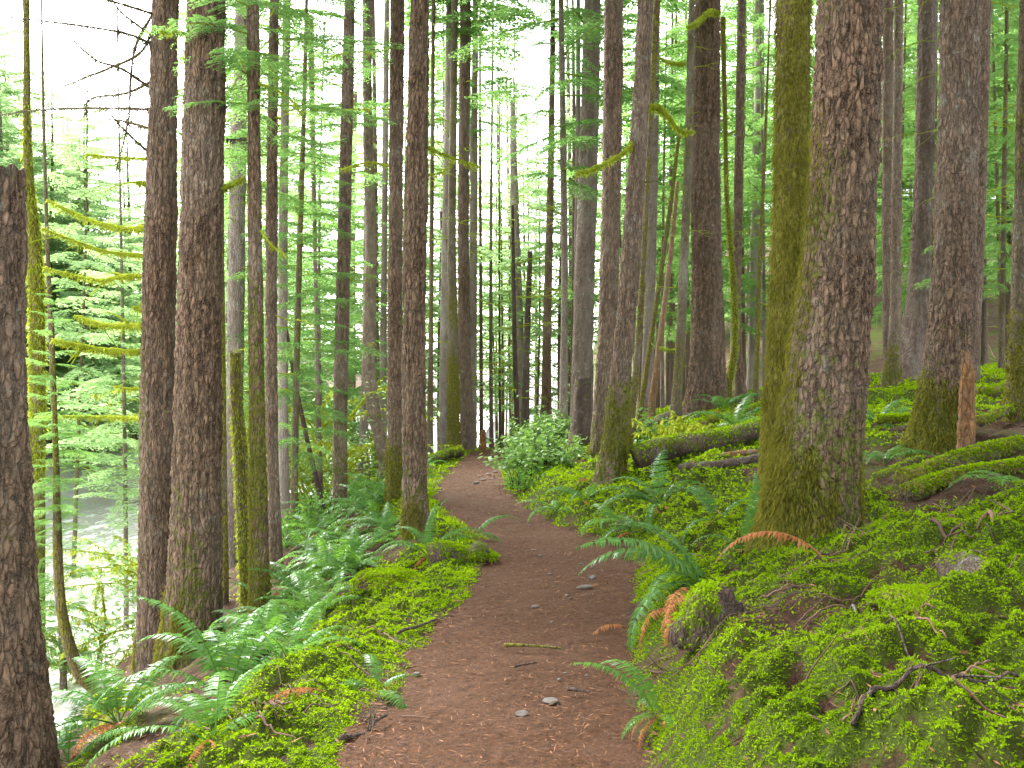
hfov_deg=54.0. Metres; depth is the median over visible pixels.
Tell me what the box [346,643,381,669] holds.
twig
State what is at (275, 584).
sword fern
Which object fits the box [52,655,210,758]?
sword fern
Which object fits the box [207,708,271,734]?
twig
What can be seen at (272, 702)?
twig
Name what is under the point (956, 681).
twig
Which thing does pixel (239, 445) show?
dead snag
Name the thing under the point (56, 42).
sky
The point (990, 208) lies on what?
conifer tree
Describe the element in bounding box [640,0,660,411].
conifer tree
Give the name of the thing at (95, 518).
river
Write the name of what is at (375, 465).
mossy shrub
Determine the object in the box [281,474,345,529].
leafy shrub
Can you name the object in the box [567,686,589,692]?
fallen stick
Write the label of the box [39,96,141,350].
conifer tree
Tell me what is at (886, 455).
sword fern
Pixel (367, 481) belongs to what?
sword fern
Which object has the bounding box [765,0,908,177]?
conifer tree
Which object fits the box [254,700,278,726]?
twig
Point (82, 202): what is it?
conifer tree
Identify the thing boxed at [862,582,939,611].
moss hummock
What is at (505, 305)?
conifer tree
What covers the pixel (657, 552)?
sword fern
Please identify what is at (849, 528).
fallen stick
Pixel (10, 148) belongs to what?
conifer tree
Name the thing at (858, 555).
twig
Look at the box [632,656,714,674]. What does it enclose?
twig
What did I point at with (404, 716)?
fallen stick
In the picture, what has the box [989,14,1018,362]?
conifer tree
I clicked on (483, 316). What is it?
conifer tree
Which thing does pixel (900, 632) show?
fallen stick
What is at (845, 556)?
moss
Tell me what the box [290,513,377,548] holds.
sword fern
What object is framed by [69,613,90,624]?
river rock
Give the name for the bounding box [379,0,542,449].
conifer tree
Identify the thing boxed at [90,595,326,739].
sword fern
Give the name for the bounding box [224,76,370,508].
young hemlock
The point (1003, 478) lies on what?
sword fern
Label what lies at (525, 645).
fallen stick
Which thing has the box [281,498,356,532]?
sword fern
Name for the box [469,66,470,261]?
conifer tree
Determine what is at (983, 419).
fallen log
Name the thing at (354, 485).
sword fern
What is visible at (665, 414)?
fallen log
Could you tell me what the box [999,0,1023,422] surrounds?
conifer tree
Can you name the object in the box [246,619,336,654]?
sword fern
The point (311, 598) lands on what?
sword fern
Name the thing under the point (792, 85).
conifer tree
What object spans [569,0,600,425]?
conifer tree
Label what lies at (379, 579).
moss hummock
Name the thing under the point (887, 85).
conifer tree
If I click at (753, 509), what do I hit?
sword fern
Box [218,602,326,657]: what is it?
sword fern
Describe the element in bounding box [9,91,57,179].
conifer tree
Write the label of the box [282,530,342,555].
sword fern
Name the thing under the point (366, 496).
sword fern
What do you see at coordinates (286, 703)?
twig
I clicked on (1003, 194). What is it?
young hemlock
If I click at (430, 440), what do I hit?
conifer tree
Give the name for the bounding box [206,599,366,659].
sword fern
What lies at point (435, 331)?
young hemlock
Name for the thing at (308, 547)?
sword fern
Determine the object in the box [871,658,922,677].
twig
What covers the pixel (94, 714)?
moss hummock
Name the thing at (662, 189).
young hemlock
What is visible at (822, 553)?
twig
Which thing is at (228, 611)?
sword fern
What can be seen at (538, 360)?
young hemlock
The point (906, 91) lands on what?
conifer tree
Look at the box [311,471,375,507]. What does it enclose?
leafy shrub
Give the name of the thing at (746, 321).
conifer tree
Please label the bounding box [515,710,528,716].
stone
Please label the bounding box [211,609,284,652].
sword fern
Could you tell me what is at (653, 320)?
leaning stem
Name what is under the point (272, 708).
twig
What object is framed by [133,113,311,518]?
young hemlock
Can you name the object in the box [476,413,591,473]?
leafy shrub
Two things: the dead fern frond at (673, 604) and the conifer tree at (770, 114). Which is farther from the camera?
the conifer tree at (770, 114)
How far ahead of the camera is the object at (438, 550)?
8.96 m
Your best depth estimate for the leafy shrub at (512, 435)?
22.02 m
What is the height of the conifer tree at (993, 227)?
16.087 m
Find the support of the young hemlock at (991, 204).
on the ground
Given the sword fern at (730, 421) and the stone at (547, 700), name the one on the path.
the stone at (547, 700)
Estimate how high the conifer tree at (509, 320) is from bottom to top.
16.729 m
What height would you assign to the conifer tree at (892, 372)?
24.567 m
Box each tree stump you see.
[479,429,486,453]
[568,376,591,450]
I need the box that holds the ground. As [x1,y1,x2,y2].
[27,209,1023,767]
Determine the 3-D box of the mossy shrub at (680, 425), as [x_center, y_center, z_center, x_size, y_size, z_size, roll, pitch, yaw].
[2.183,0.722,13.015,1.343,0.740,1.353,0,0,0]
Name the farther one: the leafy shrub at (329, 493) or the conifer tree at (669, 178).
the conifer tree at (669, 178)
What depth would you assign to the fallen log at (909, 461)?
9.37 m
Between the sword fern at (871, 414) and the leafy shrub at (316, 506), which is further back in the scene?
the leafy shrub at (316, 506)
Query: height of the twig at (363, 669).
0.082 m
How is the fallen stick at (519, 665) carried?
on the path
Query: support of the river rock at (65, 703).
in the river
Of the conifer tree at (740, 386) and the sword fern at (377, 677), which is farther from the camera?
the conifer tree at (740, 386)
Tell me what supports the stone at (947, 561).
on the ground
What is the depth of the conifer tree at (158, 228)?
10.98 m
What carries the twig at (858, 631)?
on the ground
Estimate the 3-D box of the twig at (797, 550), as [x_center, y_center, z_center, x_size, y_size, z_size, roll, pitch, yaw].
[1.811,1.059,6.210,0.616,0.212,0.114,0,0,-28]
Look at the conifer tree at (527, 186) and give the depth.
53.53 m
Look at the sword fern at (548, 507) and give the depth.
11.86 m
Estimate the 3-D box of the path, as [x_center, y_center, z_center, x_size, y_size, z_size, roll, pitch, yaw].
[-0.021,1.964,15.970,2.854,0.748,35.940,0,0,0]
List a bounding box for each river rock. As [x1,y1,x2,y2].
[61,687,86,709]
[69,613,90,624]
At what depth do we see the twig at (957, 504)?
6.97 m
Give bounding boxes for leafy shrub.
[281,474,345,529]
[281,493,336,548]
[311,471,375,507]
[347,456,384,493]
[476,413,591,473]
[495,400,571,446]
[495,418,541,449]
[498,453,557,491]
[633,407,674,445]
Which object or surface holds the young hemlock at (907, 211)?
on the ground
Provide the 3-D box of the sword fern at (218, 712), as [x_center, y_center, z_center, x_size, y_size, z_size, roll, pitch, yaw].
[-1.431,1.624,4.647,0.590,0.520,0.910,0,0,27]
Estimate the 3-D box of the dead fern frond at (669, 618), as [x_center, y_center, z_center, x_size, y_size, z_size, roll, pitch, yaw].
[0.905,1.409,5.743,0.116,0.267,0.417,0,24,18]
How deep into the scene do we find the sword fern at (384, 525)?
11.66 m
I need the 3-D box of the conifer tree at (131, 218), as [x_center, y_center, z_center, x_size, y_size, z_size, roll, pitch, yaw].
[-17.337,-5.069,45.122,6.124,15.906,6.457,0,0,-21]
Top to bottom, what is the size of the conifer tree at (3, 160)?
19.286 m
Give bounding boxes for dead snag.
[0,164,61,767]
[227,349,249,622]
[475,195,572,431]
[496,250,558,429]
[510,101,523,435]
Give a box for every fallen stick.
[339,711,387,739]
[396,617,437,634]
[402,715,430,718]
[503,643,560,648]
[514,662,537,667]
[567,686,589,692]
[819,503,939,552]
[843,617,908,655]
[850,686,876,725]
[864,656,1021,695]
[929,517,965,539]
[986,510,998,521]
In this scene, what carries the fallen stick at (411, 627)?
on the ground
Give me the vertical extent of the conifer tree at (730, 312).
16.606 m
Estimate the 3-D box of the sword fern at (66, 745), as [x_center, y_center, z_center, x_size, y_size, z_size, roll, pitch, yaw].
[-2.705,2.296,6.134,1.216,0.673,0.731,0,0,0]
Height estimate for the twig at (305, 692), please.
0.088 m
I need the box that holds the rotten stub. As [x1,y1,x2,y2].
[956,350,975,448]
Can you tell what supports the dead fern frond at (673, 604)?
on the ground
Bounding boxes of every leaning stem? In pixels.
[287,325,325,509]
[636,133,690,421]
[648,182,678,418]
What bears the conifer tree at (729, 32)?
on the ground
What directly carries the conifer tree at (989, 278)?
on the ground
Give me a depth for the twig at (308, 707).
4.85 m
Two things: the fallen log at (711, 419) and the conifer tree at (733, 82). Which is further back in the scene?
the conifer tree at (733, 82)
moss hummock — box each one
[80,684,165,730]
[349,565,424,592]
[456,544,500,563]
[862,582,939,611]
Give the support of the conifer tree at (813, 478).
on the ground
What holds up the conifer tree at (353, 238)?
on the ground
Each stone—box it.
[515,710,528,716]
[542,697,558,703]
[576,584,591,589]
[935,548,1023,582]
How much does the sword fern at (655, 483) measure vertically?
1.005 m
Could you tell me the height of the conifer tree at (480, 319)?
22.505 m
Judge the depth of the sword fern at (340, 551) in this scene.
10.85 m
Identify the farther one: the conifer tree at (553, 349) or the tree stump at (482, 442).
the conifer tree at (553, 349)
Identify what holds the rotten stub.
on the ground
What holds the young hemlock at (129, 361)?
on the ground
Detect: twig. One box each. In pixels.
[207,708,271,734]
[232,692,291,715]
[232,701,286,712]
[249,700,296,717]
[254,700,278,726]
[255,715,295,739]
[275,697,297,711]
[278,665,343,717]
[303,703,339,712]
[341,651,401,683]
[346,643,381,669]
[365,625,400,644]
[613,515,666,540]
[622,567,657,581]
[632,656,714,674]
[641,652,673,669]
[668,632,721,679]
[697,611,746,657]
[739,577,808,614]
[762,581,809,597]
[763,572,814,597]
[787,538,826,565]
[797,596,841,622]
[804,604,847,622]
[804,635,854,681]
[814,521,867,559]
[817,574,879,600]
[830,517,884,555]
[832,679,888,698]
[842,694,863,721]
[844,616,869,641]
[847,550,877,562]
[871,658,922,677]
[889,595,935,620]
[892,663,925,694]
[915,617,947,638]
[918,481,958,510]
[924,523,1006,553]
[930,541,1006,567]
[931,523,963,570]
[940,489,977,512]
[951,675,1006,717]
[953,479,1014,508]
[956,665,997,678]
[961,660,990,681]
[974,554,1019,572]
[976,499,1015,528]
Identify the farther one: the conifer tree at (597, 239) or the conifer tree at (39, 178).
the conifer tree at (39, 178)
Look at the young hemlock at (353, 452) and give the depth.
19.89 m
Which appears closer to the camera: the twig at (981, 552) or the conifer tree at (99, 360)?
the twig at (981, 552)
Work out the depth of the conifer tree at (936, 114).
23.92 m
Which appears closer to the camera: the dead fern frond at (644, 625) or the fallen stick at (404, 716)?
the fallen stick at (404, 716)
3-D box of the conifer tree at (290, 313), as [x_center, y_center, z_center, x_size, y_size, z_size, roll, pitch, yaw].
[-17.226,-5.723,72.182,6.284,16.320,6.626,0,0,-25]
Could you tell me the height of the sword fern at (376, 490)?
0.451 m
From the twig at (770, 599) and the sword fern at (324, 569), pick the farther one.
the sword fern at (324, 569)
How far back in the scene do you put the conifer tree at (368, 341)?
19.41 m
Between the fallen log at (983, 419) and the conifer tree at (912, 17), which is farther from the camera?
the conifer tree at (912, 17)
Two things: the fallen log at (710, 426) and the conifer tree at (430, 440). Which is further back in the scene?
the conifer tree at (430, 440)
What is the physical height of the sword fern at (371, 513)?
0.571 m
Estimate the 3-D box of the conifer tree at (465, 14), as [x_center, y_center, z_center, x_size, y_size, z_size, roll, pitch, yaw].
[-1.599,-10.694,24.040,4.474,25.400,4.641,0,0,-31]
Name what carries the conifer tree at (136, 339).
on the ground
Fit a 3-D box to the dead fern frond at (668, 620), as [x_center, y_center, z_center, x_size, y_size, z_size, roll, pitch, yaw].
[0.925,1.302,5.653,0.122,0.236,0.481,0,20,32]
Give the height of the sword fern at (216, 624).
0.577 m
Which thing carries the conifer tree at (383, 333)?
on the ground
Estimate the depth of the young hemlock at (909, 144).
23.97 m
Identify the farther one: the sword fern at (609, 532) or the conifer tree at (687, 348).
the conifer tree at (687, 348)
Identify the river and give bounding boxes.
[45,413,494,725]
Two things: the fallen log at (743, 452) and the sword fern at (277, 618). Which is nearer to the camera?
the sword fern at (277, 618)
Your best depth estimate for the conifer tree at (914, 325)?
19.34 m
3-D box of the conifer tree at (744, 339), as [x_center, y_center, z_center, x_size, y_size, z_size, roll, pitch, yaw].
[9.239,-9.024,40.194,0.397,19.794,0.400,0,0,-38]
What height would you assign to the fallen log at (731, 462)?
0.294 m
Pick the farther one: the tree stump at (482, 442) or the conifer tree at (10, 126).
the conifer tree at (10, 126)
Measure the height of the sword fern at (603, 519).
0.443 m
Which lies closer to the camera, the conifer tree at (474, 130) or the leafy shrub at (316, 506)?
the leafy shrub at (316, 506)
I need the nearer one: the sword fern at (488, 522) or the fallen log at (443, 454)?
the sword fern at (488, 522)
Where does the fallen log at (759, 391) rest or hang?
on the ground
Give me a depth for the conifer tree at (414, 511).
10.72 m
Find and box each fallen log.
[203,640,279,692]
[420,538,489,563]
[427,447,464,464]
[626,417,761,467]
[634,410,678,431]
[678,453,759,470]
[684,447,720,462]
[703,424,715,429]
[705,401,762,423]
[712,449,757,457]
[726,388,764,405]
[871,411,909,427]
[871,454,926,478]
[873,412,912,424]
[892,435,1023,484]
[897,456,1023,501]
[975,379,1005,397]
[975,403,1022,426]
[991,479,1023,494]
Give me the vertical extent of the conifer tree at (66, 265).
12.127 m
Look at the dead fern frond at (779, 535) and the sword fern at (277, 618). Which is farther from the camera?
the sword fern at (277, 618)
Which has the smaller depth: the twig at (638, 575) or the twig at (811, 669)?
the twig at (811, 669)
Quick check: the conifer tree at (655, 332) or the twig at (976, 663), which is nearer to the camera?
the twig at (976, 663)
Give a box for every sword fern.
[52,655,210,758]
[57,690,150,767]
[86,661,279,767]
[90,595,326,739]
[171,613,249,666]
[202,609,285,635]
[203,603,336,663]
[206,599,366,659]
[209,599,297,660]
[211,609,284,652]
[214,626,295,668]
[217,582,334,646]
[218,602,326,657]
[245,568,352,611]
[246,579,364,624]
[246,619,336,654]
[254,574,329,611]
[269,564,325,604]
[270,560,329,604]
[271,569,326,603]
[273,544,343,594]
[276,535,366,578]
[277,540,377,594]
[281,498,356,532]
[282,514,357,546]
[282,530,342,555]
[286,570,354,605]
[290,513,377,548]
[291,527,391,584]
[292,525,345,553]
[308,474,368,516]
[314,548,383,589]
[317,528,399,558]
[318,484,384,523]
[322,534,369,542]
[332,552,381,578]
[333,489,376,518]
[333,540,399,570]
[338,489,388,523]
[339,508,399,538]
[340,510,388,535]
[342,473,431,508]
[342,654,418,708]
[347,489,384,518]
[354,502,400,547]
[365,471,440,499]
[369,484,432,498]
[376,498,493,569]
[427,457,448,465]
[455,515,517,541]
[516,499,571,521]
[545,484,614,503]
[570,659,673,749]
[576,521,704,651]
[581,503,626,536]
[588,450,707,534]
[589,512,652,548]
[668,485,750,543]
[683,393,760,427]
[689,393,762,415]
[691,471,760,558]
[864,444,935,464]
[865,398,911,429]
[947,470,1020,489]
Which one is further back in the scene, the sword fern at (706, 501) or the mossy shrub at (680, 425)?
the mossy shrub at (680, 425)
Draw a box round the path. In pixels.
[313,451,645,767]
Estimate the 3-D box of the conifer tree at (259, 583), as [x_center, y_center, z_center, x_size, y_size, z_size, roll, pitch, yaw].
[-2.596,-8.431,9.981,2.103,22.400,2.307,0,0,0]
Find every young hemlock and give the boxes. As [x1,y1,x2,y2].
[25,75,142,577]
[34,0,106,689]
[46,8,143,627]
[105,10,333,432]
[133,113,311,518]
[224,0,360,471]
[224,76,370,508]
[224,90,332,515]
[225,0,385,535]
[225,5,388,496]
[245,5,427,469]
[245,176,356,515]
[264,48,437,477]
[302,42,440,429]
[303,1,499,420]
[355,2,531,379]
[360,92,503,443]
[426,20,568,445]
[477,105,596,431]
[477,158,541,442]
[552,4,690,348]
[596,0,733,408]
[621,17,765,340]
[656,0,776,366]
[690,0,775,387]
[871,0,991,326]
[874,0,938,298]
[874,6,938,311]
[903,0,1019,348]
[912,0,1018,369]
[984,6,1018,275]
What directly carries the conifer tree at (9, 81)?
on the ground
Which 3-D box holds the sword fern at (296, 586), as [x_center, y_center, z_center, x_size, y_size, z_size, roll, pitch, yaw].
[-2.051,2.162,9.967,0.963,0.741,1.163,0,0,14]
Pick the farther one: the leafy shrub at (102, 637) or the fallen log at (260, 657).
the leafy shrub at (102, 637)
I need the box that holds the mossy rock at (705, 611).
[667,575,743,651]
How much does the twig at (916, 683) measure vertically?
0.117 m
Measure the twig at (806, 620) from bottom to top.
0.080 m
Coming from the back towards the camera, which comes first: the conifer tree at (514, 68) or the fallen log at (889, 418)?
the conifer tree at (514, 68)
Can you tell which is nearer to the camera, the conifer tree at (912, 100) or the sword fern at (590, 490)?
the sword fern at (590, 490)
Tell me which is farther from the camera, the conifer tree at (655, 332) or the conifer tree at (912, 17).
the conifer tree at (655, 332)
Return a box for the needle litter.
[61,365,1023,767]
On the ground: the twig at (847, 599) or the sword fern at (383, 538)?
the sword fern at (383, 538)
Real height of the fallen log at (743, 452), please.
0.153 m
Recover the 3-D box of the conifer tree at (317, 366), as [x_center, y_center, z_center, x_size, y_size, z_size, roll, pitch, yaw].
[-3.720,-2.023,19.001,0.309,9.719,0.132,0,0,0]
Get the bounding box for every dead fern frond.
[264,687,323,706]
[592,624,627,634]
[638,607,668,654]
[660,602,677,640]
[661,595,690,638]
[663,587,689,646]
[715,531,822,562]
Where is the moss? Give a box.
[63,362,1023,767]
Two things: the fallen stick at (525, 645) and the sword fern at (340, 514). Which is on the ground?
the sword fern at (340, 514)
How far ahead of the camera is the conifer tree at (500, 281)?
59.12 m
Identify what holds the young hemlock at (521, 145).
on the ground
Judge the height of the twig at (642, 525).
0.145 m
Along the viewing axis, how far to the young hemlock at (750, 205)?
27.91 m
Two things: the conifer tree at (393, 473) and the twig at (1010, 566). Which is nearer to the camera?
the twig at (1010, 566)
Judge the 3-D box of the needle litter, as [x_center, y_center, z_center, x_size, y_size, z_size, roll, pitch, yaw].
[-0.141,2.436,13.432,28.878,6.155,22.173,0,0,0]
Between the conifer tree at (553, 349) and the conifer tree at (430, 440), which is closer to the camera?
the conifer tree at (430, 440)
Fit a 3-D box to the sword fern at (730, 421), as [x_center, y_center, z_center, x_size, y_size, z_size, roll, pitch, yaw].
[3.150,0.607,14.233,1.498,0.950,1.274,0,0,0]
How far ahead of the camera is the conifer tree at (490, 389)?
35.18 m
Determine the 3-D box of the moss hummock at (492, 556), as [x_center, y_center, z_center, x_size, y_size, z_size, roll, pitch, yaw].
[-0.375,1.545,9.127,0.553,0.168,0.507,0,0,0]
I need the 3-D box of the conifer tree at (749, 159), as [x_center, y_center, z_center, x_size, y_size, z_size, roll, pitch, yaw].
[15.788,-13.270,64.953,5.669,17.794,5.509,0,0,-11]
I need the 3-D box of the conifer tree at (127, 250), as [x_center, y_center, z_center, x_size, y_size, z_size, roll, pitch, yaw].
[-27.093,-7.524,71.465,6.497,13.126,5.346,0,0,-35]
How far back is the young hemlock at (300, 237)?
15.41 m
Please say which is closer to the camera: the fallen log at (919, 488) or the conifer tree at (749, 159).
the fallen log at (919, 488)
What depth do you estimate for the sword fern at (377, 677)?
5.21 m
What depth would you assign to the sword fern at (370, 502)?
13.21 m
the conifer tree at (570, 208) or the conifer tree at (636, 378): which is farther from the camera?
the conifer tree at (570, 208)
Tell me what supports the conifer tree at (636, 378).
on the ground
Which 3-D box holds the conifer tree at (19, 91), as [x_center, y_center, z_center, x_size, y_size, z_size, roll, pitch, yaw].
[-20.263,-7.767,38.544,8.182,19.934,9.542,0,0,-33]
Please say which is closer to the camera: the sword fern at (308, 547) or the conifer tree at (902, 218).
the sword fern at (308, 547)
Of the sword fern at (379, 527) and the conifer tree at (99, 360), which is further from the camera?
the conifer tree at (99, 360)
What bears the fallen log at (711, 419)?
on the ground
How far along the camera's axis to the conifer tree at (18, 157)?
45.95 m
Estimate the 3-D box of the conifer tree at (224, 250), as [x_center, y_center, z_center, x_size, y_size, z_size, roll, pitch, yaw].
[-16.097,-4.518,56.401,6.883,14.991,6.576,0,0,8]
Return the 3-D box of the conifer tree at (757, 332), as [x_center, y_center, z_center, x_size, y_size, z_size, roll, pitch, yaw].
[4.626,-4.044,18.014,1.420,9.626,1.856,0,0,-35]
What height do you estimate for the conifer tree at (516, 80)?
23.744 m
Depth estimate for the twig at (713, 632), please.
4.69 m
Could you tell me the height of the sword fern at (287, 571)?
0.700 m
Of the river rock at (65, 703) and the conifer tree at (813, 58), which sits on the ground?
the conifer tree at (813, 58)
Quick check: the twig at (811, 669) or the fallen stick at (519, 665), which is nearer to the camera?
the twig at (811, 669)
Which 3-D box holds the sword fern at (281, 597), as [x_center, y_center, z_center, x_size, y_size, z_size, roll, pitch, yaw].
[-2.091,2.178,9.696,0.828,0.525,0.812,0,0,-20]
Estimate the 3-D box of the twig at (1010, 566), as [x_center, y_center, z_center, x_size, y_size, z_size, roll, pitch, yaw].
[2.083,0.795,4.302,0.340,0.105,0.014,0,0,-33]
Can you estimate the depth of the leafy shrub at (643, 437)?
14.62 m
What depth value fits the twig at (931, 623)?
3.73 m
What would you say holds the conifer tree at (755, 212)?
on the ground
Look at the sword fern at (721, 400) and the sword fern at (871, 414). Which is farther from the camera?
the sword fern at (721, 400)
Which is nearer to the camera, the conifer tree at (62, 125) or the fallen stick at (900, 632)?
the fallen stick at (900, 632)
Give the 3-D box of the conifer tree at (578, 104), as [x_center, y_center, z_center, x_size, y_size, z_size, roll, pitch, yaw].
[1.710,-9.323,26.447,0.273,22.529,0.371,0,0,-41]
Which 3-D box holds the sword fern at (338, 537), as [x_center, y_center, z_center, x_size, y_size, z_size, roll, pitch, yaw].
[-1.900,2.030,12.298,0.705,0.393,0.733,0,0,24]
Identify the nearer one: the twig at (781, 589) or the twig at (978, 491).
the twig at (781, 589)
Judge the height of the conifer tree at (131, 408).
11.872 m
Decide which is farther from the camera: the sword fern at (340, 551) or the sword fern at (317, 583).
the sword fern at (340, 551)
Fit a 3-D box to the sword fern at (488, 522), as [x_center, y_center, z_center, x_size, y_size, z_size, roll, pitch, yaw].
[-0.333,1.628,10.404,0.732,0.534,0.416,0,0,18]
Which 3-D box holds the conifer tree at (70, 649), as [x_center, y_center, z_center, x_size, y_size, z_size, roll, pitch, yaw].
[-5.254,1.423,11.531,1.207,5.471,1.224,0,0,0]
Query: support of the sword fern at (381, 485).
on the ground
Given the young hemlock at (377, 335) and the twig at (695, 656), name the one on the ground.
the young hemlock at (377, 335)
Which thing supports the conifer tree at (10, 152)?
on the ground
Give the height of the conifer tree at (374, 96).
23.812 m
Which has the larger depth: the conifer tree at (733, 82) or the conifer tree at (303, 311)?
the conifer tree at (303, 311)
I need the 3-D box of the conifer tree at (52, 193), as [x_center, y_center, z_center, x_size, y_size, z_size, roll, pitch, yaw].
[-18.029,-4.711,39.361,6.749,15.045,6.742,0,0,11]
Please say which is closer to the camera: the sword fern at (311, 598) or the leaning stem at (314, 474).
the sword fern at (311, 598)
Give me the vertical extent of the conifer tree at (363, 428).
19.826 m
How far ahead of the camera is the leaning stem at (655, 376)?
20.95 m
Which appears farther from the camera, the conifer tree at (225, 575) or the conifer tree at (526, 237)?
the conifer tree at (526, 237)
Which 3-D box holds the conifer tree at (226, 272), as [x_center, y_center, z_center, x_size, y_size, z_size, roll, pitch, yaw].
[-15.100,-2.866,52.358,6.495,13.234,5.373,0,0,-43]
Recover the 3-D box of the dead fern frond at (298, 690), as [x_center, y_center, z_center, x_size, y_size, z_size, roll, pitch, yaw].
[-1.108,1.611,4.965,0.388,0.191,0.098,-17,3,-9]
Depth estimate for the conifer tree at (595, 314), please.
77.02 m
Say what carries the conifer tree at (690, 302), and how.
on the ground
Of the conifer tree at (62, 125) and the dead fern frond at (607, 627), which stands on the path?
the dead fern frond at (607, 627)
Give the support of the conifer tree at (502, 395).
on the ground
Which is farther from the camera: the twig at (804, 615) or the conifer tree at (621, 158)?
the conifer tree at (621, 158)
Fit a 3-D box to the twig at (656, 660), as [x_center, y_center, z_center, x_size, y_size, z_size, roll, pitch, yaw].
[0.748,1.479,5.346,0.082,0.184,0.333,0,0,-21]
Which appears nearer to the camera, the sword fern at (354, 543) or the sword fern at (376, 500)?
the sword fern at (354, 543)
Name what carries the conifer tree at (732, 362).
on the ground
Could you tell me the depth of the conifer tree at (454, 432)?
23.42 m
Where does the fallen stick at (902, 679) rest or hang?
on the ground
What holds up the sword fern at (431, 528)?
on the ground
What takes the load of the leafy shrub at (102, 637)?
on the ground
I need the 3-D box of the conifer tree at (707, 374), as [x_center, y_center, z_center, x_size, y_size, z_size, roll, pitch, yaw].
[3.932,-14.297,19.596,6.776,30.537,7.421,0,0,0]
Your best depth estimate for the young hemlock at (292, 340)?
20.92 m
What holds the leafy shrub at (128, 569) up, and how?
on the ground
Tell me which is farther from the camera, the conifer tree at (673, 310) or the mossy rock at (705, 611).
the conifer tree at (673, 310)
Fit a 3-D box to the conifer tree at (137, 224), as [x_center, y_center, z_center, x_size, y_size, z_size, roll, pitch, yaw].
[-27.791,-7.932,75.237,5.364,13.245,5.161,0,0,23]
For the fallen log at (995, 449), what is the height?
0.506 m
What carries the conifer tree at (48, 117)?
on the ground
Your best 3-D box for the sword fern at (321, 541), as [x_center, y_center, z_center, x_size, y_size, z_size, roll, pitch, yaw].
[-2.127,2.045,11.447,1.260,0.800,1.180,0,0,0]
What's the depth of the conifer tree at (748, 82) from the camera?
45.51 m
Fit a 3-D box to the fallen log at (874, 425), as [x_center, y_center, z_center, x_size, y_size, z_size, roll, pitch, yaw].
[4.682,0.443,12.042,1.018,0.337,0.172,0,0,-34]
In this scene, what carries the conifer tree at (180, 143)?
on the ground
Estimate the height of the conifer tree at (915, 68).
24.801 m
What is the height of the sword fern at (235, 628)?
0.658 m
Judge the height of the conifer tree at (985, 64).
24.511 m
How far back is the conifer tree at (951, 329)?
10.17 m
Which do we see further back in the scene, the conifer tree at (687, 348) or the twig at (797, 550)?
the conifer tree at (687, 348)
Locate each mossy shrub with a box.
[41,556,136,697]
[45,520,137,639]
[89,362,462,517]
[244,370,532,481]
[631,410,707,438]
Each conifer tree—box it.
[0,0,86,364]
[0,0,179,687]
[0,8,60,365]
[0,25,83,415]
[0,35,48,294]
[0,47,49,180]
[0,81,44,298]
[0,157,11,165]
[2,97,41,225]
[5,72,140,443]
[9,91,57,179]
[17,80,97,302]
[19,0,49,635]
[25,81,142,479]
[25,93,137,425]
[25,167,136,456]
[25,184,100,423]
[25,270,100,699]
[26,74,143,474]
[26,102,115,404]
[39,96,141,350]
[55,123,175,426]
[56,178,139,461]
[58,95,178,437]
[67,142,176,432]
[118,192,141,342]
[122,197,143,342]
[132,200,143,404]
[137,154,226,336]
[140,0,364,617]
[143,0,407,531]
[145,0,407,572]
[151,0,247,682]
[175,131,248,398]
[175,175,247,405]
[221,145,228,605]
[224,1,293,569]
[224,237,248,428]
[244,208,313,394]
[277,229,332,405]
[300,0,407,505]
[307,0,387,512]
[308,21,322,513]
[335,0,403,483]
[348,91,357,471]
[351,0,388,476]
[356,0,372,487]
[378,0,388,476]
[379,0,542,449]
[387,5,439,392]
[397,0,479,540]
[404,0,535,451]
[426,0,458,454]
[428,1,532,447]
[437,3,444,439]
[446,0,461,447]
[448,0,674,443]
[457,242,500,396]
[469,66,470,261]
[477,2,530,447]
[477,23,518,447]
[477,57,508,430]
[477,95,512,446]
[477,216,526,438]
[479,11,482,438]
[483,112,557,418]
[485,38,601,413]
[486,26,513,435]
[487,57,508,441]
[491,0,597,433]
[509,84,511,432]
[513,1,515,100]
[516,7,517,129]
[520,211,557,422]
[526,93,529,245]
[529,71,551,406]
[543,0,730,411]
[551,0,597,418]
[566,64,567,241]
[567,55,662,355]
[569,0,575,416]
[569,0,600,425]
[573,0,580,322]
[573,0,695,486]
[587,0,627,457]
[593,220,634,376]
[595,42,662,373]
[598,1,734,405]
[621,11,732,401]
[621,13,727,351]
[622,1,720,394]
[626,0,659,458]
[635,267,676,375]
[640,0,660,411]
[646,0,720,419]
[655,136,660,407]
[655,142,691,341]
[660,143,685,370]
[673,0,810,359]
[677,61,771,322]
[682,0,730,418]
[685,271,689,387]
[719,0,772,396]
[719,4,773,361]
[720,0,815,390]
[720,3,735,289]
[720,16,739,397]
[721,61,773,350]
[728,58,774,262]
[730,28,772,306]
[731,0,810,402]
[742,0,884,557]
[742,214,745,381]
[744,1,880,270]
[745,0,768,325]
[756,0,816,492]
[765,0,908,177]
[768,33,907,223]
[876,30,914,279]
[876,179,910,301]
[877,0,939,270]
[879,0,1018,261]
[880,0,903,384]
[880,0,905,388]
[880,0,1018,381]
[881,3,997,190]
[894,0,983,459]
[901,0,937,379]
[901,2,937,323]
[902,17,914,189]
[905,3,1015,236]
[980,9,1016,364]
[986,33,1013,360]
[987,18,1015,295]
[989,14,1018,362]
[992,8,1018,100]
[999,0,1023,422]
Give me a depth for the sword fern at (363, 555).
10.91 m
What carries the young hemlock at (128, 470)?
on the ground
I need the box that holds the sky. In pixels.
[0,0,1016,424]
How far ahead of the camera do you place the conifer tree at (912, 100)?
38.09 m
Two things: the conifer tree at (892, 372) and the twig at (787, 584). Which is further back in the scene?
the conifer tree at (892, 372)
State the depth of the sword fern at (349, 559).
10.43 m
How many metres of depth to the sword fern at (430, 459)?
19.10 m

